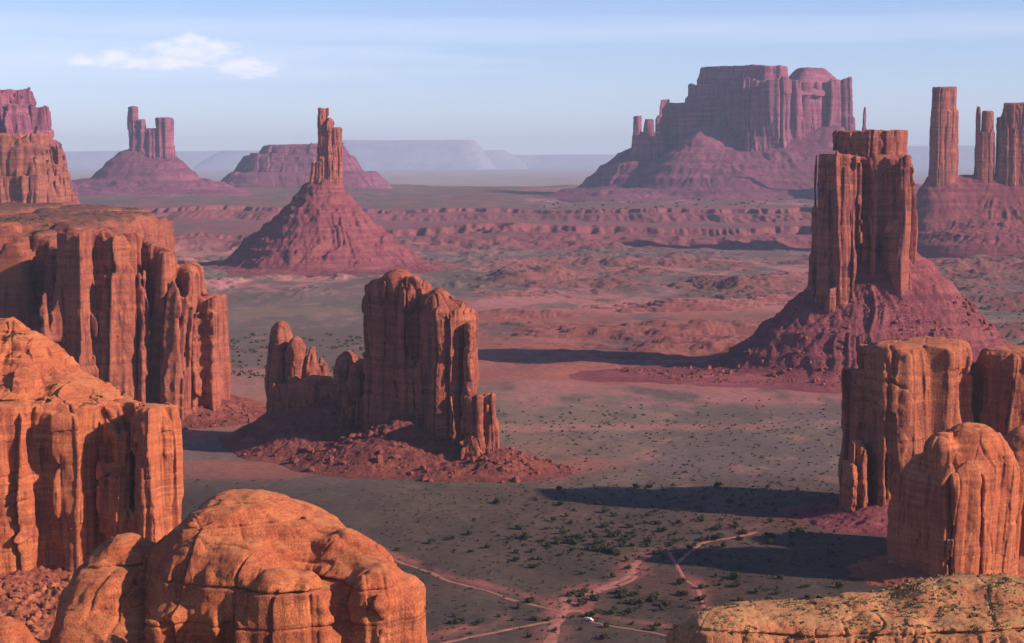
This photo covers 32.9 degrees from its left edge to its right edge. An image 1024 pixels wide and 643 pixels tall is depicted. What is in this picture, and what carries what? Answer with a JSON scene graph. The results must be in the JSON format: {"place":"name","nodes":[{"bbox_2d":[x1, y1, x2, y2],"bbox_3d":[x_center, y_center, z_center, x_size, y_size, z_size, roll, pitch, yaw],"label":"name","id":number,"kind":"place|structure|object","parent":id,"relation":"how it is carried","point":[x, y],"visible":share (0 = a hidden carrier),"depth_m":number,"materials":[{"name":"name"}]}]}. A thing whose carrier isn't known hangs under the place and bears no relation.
{"place":"outdoors","nodes":[
{"label":"outdoors","id":0,"kind":"place"},
{"bbox_2d":[0,317,183,639],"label":"slickrock cliff","id":1,"kind":"structure","parent":0,"point":[78,480],"depth_m":1181.25,"materials":[{"name":"orange stone"}]},
{"bbox_2d":[3,332,168,510],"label":"ledge shrubs","id":2,"kind":"object","parent":1,"relation":"on","point":[15,333],"visible":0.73,"depth_m":1205.73,"materials":[{"name":"green plant"}]},
{"bbox_2d":[394,559,562,612],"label":"dirt track","id":3,"kind":"structure","parent":0,"point":[444,579],"depth_m":1217.89,"materials":[{"name":"brown soil"}]},
{"bbox_2d":[439,618,560,642],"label":"dirt track","id":4,"kind":"structure","parent":0,"point":[498,631],"depth_m":1104.91,"materials":[{"name":"brown soil"}]},
{"bbox_2d":[0,0,1023,154],"label":"sky","id":5,"kind":"structure","parent":0,"point":[516,77],"materials":[{"name":"blue"}]},
{"bbox_2d":[68,168,1023,642],"bbox_3d":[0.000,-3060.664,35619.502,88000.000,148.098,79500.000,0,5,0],"label":"ground","id":6,"kind":"structure","parent":0,"point":[556,294],"depth_m":2276.10,"materials":[{"name":"soil"}]},
{"bbox_2d":[0,616,50,642],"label":"boulder","id":7,"kind":"object","parent":6,"relation":"on","point":[12,630],"visible":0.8,"depth_m":608.85,"materials":[{"name":"orange stone"}]},
{"bbox_2d":[0,132,77,204],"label":"banded butte","id":8,"kind":"object","parent":6,"relation":"on","point":[33,168],"visible":0.52,"depth_m":4903.32,"materials":[{"name":"stone"}]},
{"bbox_2d":[0,87,79,203],"bbox_3d":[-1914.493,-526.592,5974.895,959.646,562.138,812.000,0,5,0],"label":"tall mesa","id":9,"kind":"structure","parent":6,"relation":"on","point":[20,112],"depth_m":5901.50,"materials":[{"name":"red stone"}]},
{"bbox_2d":[0,202,265,429],"bbox_3d":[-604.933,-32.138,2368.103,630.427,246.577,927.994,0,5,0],"label":"long mesa","id":10,"kind":"structure","parent":6,"relation":"on","point":[105,299],"depth_m":1986.78,"materials":[{"name":"red stone"}]},
{"bbox_2d":[1,207,144,223],"bbox_3d":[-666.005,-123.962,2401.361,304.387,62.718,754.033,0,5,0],"label":"plateau scrub","id":11,"kind":"object","parent":10,"relation":"on","point":[64,221],"visible":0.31,"depth_m":2256.12,"materials":[{"name":"plant"}]},
{"bbox_2d":[64,151,219,168],"bbox_3d":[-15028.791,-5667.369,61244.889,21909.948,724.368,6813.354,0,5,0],"label":"distant mesa","id":12,"kind":"structure","parent":6,"relation":"on","point":[100,159],"depth_m":58886.66,"materials":[{"name":"purple stone"}]},
{"bbox_2d":[71,106,252,195],"bbox_3d":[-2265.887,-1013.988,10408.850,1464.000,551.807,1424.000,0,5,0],"label":"castle butte","id":13,"kind":"object","parent":6,"relation":"on","point":[148,162],"visible":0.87,"depth_m":10217.93,"materials":[{"name":"red stone"}]},
{"bbox_2d":[49,489,427,642],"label":"slickrock dome","id":14,"kind":"structure","parent":6,"relation":"on","point":[246,566],"depth_m":616.85,"materials":[{"name":"orange stone"}]},
{"bbox_2d":[221,143,392,188],"bbox_3d":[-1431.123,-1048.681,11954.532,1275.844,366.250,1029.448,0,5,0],"label":"stepped mesa","id":15,"kind":"structure","parent":6,"relation":"on","point":[279,166],"depth_m":11621.84,"materials":[{"name":"stone"}]},
{"bbox_2d":[198,108,463,276],"bbox_3d":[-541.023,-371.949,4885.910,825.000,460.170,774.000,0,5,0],"label":"rock spire","id":16,"kind":"object","parent":6,"relation":"on","point":[321,223],"visible":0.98,"depth_m":4747.77,"materials":[{"name":"stone"}]},
{"bbox_2d":[195,140,526,169],"bbox_3d":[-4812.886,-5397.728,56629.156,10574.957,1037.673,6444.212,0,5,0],"label":"distant mesa","id":17,"kind":"structure","parent":6,"relation":"on","point":[424,154],"depth_m":53801.05,"materials":[{"name":"purple stone"}]},
{"bbox_2d":[219,269,579,482],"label":"ruined butte","id":18,"kind":"object","parent":6,"relation":"on","point":[402,399],"visible":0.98,"depth_m":1731.20,"materials":[{"name":"red stone"}]},
{"bbox_2d":[427,538,436,542],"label":"juniper","id":19,"kind":"object","parent":6,"relation":"on","point":[432,540],"visible":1,"depth_m":1365.91,"materials":[{"name":"green plant"}]},
{"bbox_2d":[453,618,460,623],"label":"juniper","id":20,"kind":"object","parent":6,"relation":"on","point":[456,621],"visible":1,"depth_m":1120.53,"materials":[{"name":"green plant"}]},
{"bbox_2d":[476,618,485,623],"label":"juniper","id":21,"kind":"object","parent":6,"relation":"on","point":[481,620],"visible":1,"depth_m":1122.37,"materials":[{"name":"green plant"}]},
{"bbox_2d":[493,497,500,503],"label":"juniper","id":22,"kind":"object","parent":6,"relation":"on","point":[497,500],"visible":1,"depth_m":1517.71,"materials":[{"name":"green plant"}]},
{"bbox_2d":[512,556,520,560],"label":"juniper","id":23,"kind":"object","parent":6,"relation":"on","point":[515,558],"visible":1,"depth_m":1309.57,"materials":[{"name":"green plant"}]},
{"bbox_2d":[516,602,522,608],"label":"juniper","id":24,"kind":"object","parent":6,"relation":"on","point":[519,605],"visible":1,"depth_m":1161.46,"materials":[{"name":"green plant"}]},
{"bbox_2d":[514,524,524,529],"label":"juniper","id":25,"kind":"object","parent":6,"relation":"on","point":[519,526],"visible":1,"depth_m":1419.06,"materials":[{"name":"green plant"}]},
{"bbox_2d":[519,532,529,539],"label":"juniper","id":26,"kind":"object","parent":6,"relation":"on","point":[524,535],"visible":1,"depth_m":1381.63,"materials":[{"name":"green plant"}]},
{"bbox_2d":[524,596,535,602],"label":"juniper","id":27,"kind":"object","parent":6,"relation":"on","point":[529,599],"visible":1,"depth_m":1175.62,"materials":[{"name":"green plant"}]},
{"bbox_2d":[527,562,542,567],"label":"juniper","id":28,"kind":"object","parent":6,"relation":"on","point":[535,565],"visible":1,"depth_m":1287.65,"materials":[{"name":"green plant"}]},
{"bbox_2d":[554,535,562,543],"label":"juniper","id":29,"kind":"object","parent":6,"relation":"on","point":[559,540],"visible":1,"depth_m":1366.33,"materials":[{"name":"green plant"}]},
{"bbox_2d":[559,529,567,533],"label":"juniper","id":30,"kind":"object","parent":6,"relation":"on","point":[562,531],"visible":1,"depth_m":1399.67,"materials":[{"name":"green plant"}]},
{"bbox_2d":[513,154,615,168],"bbox_3d":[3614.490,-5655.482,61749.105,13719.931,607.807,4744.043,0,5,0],"label":"distant mesa","id":31,"kind":"structure","parent":6,"relation":"on","point":[580,161],"depth_m":59584.65,"materials":[{"name":"purple stone"}]},
{"bbox_2d":[566,590,576,596],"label":"juniper","id":32,"kind":"object","parent":6,"relation":"on","point":[571,593],"visible":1,"depth_m":1193.10,"materials":[{"name":"green plant"}]},
{"bbox_2d":[569,538,579,542],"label":"juniper","id":33,"kind":"object","parent":6,"relation":"on","point":[573,539],"visible":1,"depth_m":1365.93,"materials":[{"name":"green plant"}]},
{"bbox_2d":[585,611,595,616],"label":"juniper","id":34,"kind":"object","parent":6,"relation":"on","point":[590,613],"visible":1,"depth_m":1141.62,"materials":[{"name":"green plant"}]},
{"bbox_2d":[589,594,600,600],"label":"juniper","id":35,"kind":"object","parent":6,"relation":"on","point":[594,597],"visible":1,"depth_m":1184.88,"materials":[{"name":"green plant"}]},
{"bbox_2d":[591,543,605,550],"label":"juniper","id":36,"kind":"object","parent":6,"relation":"on","point":[595,547],"visible":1,"depth_m":1340.37,"materials":[{"name":"green plant"}]},
{"bbox_2d":[594,499,602,504],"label":"juniper","id":37,"kind":"object","parent":6,"relation":"on","point":[599,502],"visible":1,"depth_m":1517.22,"materials":[{"name":"green plant"}]},
{"bbox_2d":[592,538,606,543],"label":"juniper","id":38,"kind":"object","parent":6,"relation":"on","point":[596,540],"visible":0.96,"depth_m":1362.68,"materials":[{"name":"green plant"}]},
{"bbox_2d":[599,632,608,638],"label":"juniper","id":39,"kind":"object","parent":6,"relation":"on","point":[604,635],"visible":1,"depth_m":1088.04,"materials":[{"name":"green plant"}]},
{"bbox_2d":[601,522,609,527],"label":"juniper","id":40,"kind":"object","parent":6,"relation":"on","point":[605,524],"visible":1,"depth_m":1424.74,"materials":[{"name":"green plant"}]},
{"bbox_2d":[601,508,609,512],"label":"juniper","id":41,"kind":"object","parent":6,"relation":"on","point":[605,510],"visible":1,"depth_m":1482.68,"materials":[{"name":"green plant"}]},
{"bbox_2d":[194,198,1023,641],"bbox_3d":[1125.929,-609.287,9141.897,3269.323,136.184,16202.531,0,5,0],"label":"desert scrub","id":42,"kind":"object","parent":6,"relation":"on","point":[612,494],"visible":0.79,"depth_m":1500.18,"materials":[{"name":"green plant"}]},
{"bbox_2d":[605,546,615,552],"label":"juniper","id":43,"kind":"object","parent":6,"relation":"on","point":[608,549],"visible":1,"depth_m":1335.68,"materials":[{"name":"green plant"}]},
{"bbox_2d":[607,531,617,537],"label":"juniper","id":44,"kind":"object","parent":6,"relation":"on","point":[611,534],"visible":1,"depth_m":1388.88,"materials":[{"name":"green plant"}]},
{"bbox_2d":[609,604,619,613],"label":"juniper","id":45,"kind":"object","parent":6,"relation":"on","point":[614,609],"visible":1,"depth_m":1150.84,"materials":[{"name":"green plant"}]},
{"bbox_2d":[610,547,620,553],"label":"juniper","id":46,"kind":"object","parent":6,"relation":"on","point":[614,548],"visible":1,"depth_m":1332.89,"materials":[{"name":"green plant"}]},
{"bbox_2d":[614,529,621,534],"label":"juniper","id":47,"kind":"object","parent":6,"relation":"on","point":[618,531],"visible":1,"depth_m":1392.55,"materials":[{"name":"green plant"}]},
{"bbox_2d":[615,587,627,592],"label":"juniper","id":48,"kind":"object","parent":6,"relation":"on","point":[624,589],"visible":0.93,"depth_m":1204.99,"materials":[{"name":"green plant"}]},
{"bbox_2d":[617,591,626,597],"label":"juniper","id":49,"kind":"object","parent":6,"relation":"on","point":[621,594],"visible":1,"depth_m":1191.81,"materials":[{"name":"green plant"}]},
{"bbox_2d":[623,606,632,613],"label":"juniper","id":50,"kind":"object","parent":6,"relation":"on","point":[628,610],"visible":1,"depth_m":1150.85,"materials":[{"name":"green plant"}]},
{"bbox_2d":[624,598,637,603],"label":"juniper","id":51,"kind":"object","parent":6,"relation":"on","point":[631,601],"visible":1,"depth_m":1176.56,"materials":[{"name":"green plant"}]},
{"bbox_2d":[630,590,639,595],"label":"juniper","id":52,"kind":"object","parent":6,"relation":"on","point":[634,593],"visible":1,"depth_m":1198.86,"materials":[{"name":"green plant"}]},
{"bbox_2d":[634,597,645,603],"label":"juniper","id":53,"kind":"object","parent":6,"relation":"on","point":[641,600],"visible":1,"depth_m":1176.35,"materials":[{"name":"green plant"}]},
{"bbox_2d":[646,592,659,601],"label":"juniper","id":54,"kind":"object","parent":6,"relation":"on","point":[653,597],"visible":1,"depth_m":1185.65,"materials":[{"name":"green plant"}]},
{"bbox_2d":[657,526,667,531],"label":"juniper","id":55,"kind":"object","parent":6,"relation":"on","point":[662,529],"visible":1,"depth_m":1402.33,"materials":[{"name":"green plant"}]},
{"bbox_2d":[661,599,671,605],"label":"juniper","id":56,"kind":"object","parent":6,"relation":"on","point":[666,602],"visible":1,"depth_m":1170.92,"materials":[{"name":"green plant"}]},
{"bbox_2d":[676,578,686,583],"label":"juniper","id":57,"kind":"object","parent":6,"relation":"on","point":[681,580],"visible":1,"depth_m":1233.27,"materials":[{"name":"green plant"}]},
{"bbox_2d":[675,590,688,595],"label":"juniper","id":58,"kind":"object","parent":6,"relation":"on","point":[681,592],"visible":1,"depth_m":1199.21,"materials":[{"name":"green plant"}]},
{"bbox_2d":[694,594,706,599],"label":"juniper","id":59,"kind":"object","parent":6,"relation":"on","point":[701,597],"visible":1,"depth_m":1185.67,"materials":[{"name":"green plant"}]},
{"bbox_2d":[698,583,705,588],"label":"juniper","id":60,"kind":"object","parent":6,"relation":"on","point":[701,586],"visible":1,"depth_m":1219.97,"materials":[{"name":"green plant"}]},
{"bbox_2d":[711,525,718,530],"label":"juniper","id":61,"kind":"object","parent":6,"relation":"on","point":[715,527],"visible":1,"depth_m":1407.52,"materials":[{"name":"green plant"}]},
{"bbox_2d":[711,534,721,539],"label":"juniper","id":62,"kind":"object","parent":6,"relation":"on","point":[715,536],"visible":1,"depth_m":1370.01,"materials":[{"name":"green plant"}]},
{"bbox_2d":[725,499,734,502],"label":"juniper","id":63,"kind":"object","parent":6,"relation":"on","point":[729,500],"visible":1,"depth_m":1520.05,"materials":[{"name":"green plant"}]},
{"bbox_2d":[543,64,921,202],"bbox_3d":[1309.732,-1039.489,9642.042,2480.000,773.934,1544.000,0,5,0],"label":"mesa","id":64,"kind":"structure","parent":6,"relation":"on","point":[751,132],"depth_m":9442.93,"materials":[{"name":"red stone"}]},
{"bbox_2d":[810,107,866,199],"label":"rock needle","id":65,"kind":"object","parent":64,"relation":"on","point":[863,127],"visible":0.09,"depth_m":8935.40,"materials":[{"name":"red stone"}]},
{"bbox_2d":[730,571,739,578],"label":"juniper","id":66,"kind":"object","parent":6,"relation":"on","point":[734,574],"visible":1,"depth_m":1246.31,"materials":[{"name":"green plant"}]},
{"bbox_2d":[732,581,741,586],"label":"juniper","id":67,"kind":"object","parent":6,"relation":"on","point":[737,583],"visible":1,"depth_m":1224.70,"materials":[{"name":"green plant"}]},
{"bbox_2d":[740,529,747,533],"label":"juniper","id":68,"kind":"object","parent":6,"relation":"on","point":[743,531],"visible":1,"depth_m":1392.74,"materials":[{"name":"green plant"}]},
{"bbox_2d":[754,586,764,593],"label":"juniper","id":69,"kind":"object","parent":6,"relation":"on","point":[759,589],"visible":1,"depth_m":1204.10,"materials":[{"name":"green plant"}]},
{"bbox_2d":[764,531,773,537],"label":"juniper","id":70,"kind":"object","parent":6,"relation":"on","point":[767,534],"visible":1,"depth_m":1378.71,"materials":[{"name":"green plant"}]},
{"bbox_2d":[766,538,774,543],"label":"juniper","id":71,"kind":"object","parent":6,"relation":"on","point":[770,541],"visible":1,"depth_m":1356.58,"materials":[{"name":"green plant"}]},
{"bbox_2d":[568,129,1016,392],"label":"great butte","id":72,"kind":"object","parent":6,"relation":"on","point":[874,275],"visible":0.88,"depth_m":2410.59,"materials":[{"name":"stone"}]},
{"bbox_2d":[795,527,804,532],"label":"juniper","id":73,"kind":"object","parent":6,"relation":"on","point":[798,530],"visible":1,"depth_m":1393.12,"materials":[{"name":"green plant"}]},
{"bbox_2d":[800,584,810,587],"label":"juniper","id":74,"kind":"object","parent":6,"relation":"on","point":[805,585],"visible":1,"depth_m":1216.48,"materials":[{"name":"green plant"}]},
{"bbox_2d":[835,581,843,587],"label":"juniper","id":75,"kind":"object","parent":6,"relation":"on","point":[838,584],"visible":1,"depth_m":1216.31,"materials":[{"name":"green plant"}]},
{"bbox_2d":[665,574,1023,642],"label":"rim ledge","id":76,"kind":"object","parent":6,"relation":"on","point":[774,627],"visible":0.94,"depth_m":405.07,"materials":[{"name":"stone"}]},
{"bbox_2d":[670,571,1023,642],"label":"rim grass","id":77,"kind":"structure","parent":76,"relation":"on","point":[886,604],"depth_m":410.48,"materials":[{"name":"plant"}]},
{"bbox_2d":[718,574,1023,642],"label":"rim shrubs","id":78,"kind":"object","parent":76,"relation":"on","point":[870,591],"visible":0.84,"depth_m":408.66,"materials":[{"name":"green plant"}]},
{"bbox_2d":[777,336,1023,535],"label":"block butte","id":79,"kind":"object","parent":6,"relation":"on","point":[903,401],"visible":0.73,"depth_m":1436.05,"materials":[{"name":"stone"}]},
{"bbox_2d":[846,422,1023,588],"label":"buttress","id":80,"kind":"structure","parent":6,"relation":"on","point":[955,505],"depth_m":1229.22,"materials":[{"name":"orange stone"}]},
{"bbox_2d":[907,145,995,168],"bbox_3d":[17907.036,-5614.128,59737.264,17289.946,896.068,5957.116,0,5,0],"label":"distant mesa","id":81,"kind":"structure","parent":6,"relation":"on","point":[919,155],"depth_m":57041.89,"materials":[{"name":"purple stone"}]},
{"bbox_2d":[916,86,1023,258],"bbox_3d":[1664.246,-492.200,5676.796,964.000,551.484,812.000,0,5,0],"label":"pillar group","id":82,"kind":"object","parent":6,"relation":"on","point":[980,211],"visible":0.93,"depth_m":5625.82,"materials":[{"name":"stone"}]},
{"bbox_2d":[1003,425,1023,573],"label":"layered dome","id":83,"kind":"structure","parent":6,"relation":"on","point":[1014,438],"depth_m":1283.41,"materials":[{"name":"orange stone"}]},
{"bbox_2d":[543,609,580,642],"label":"dirt track","id":84,"kind":"structure","parent":0,"point":[551,637],"depth_m":1114.60,"materials":[{"name":"brown soil"}]},
{"bbox_2d":[555,555,651,614],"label":"dirt track","id":85,"kind":"structure","parent":0,"point":[564,605],"depth_m":1234.03,"materials":[{"name":"brown soil"}]},
{"bbox_2d":[586,569,637,594],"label":"dirt track","id":86,"kind":"structure","parent":0,"point":[633,577],"depth_m":1234.41,"materials":[{"name":"brown soil"}]},
{"bbox_2d":[580,610,665,635],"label":"dirt track","id":87,"kind":"structure","parent":0,"point":[582,613],"depth_m":1114.40,"materials":[{"name":"brown soil"}]},
{"bbox_2d":[668,552,705,609],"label":"dirt track","id":88,"kind":"structure","parent":0,"point":[697,590],"depth_m":1253.13,"materials":[{"name":"brown soil"}]},
{"bbox_2d":[676,532,757,563],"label":"dirt track","id":89,"kind":"structure","parent":0,"point":[690,551],"depth_m":1361.95,"materials":[{"name":"brown soil"}]}
]}

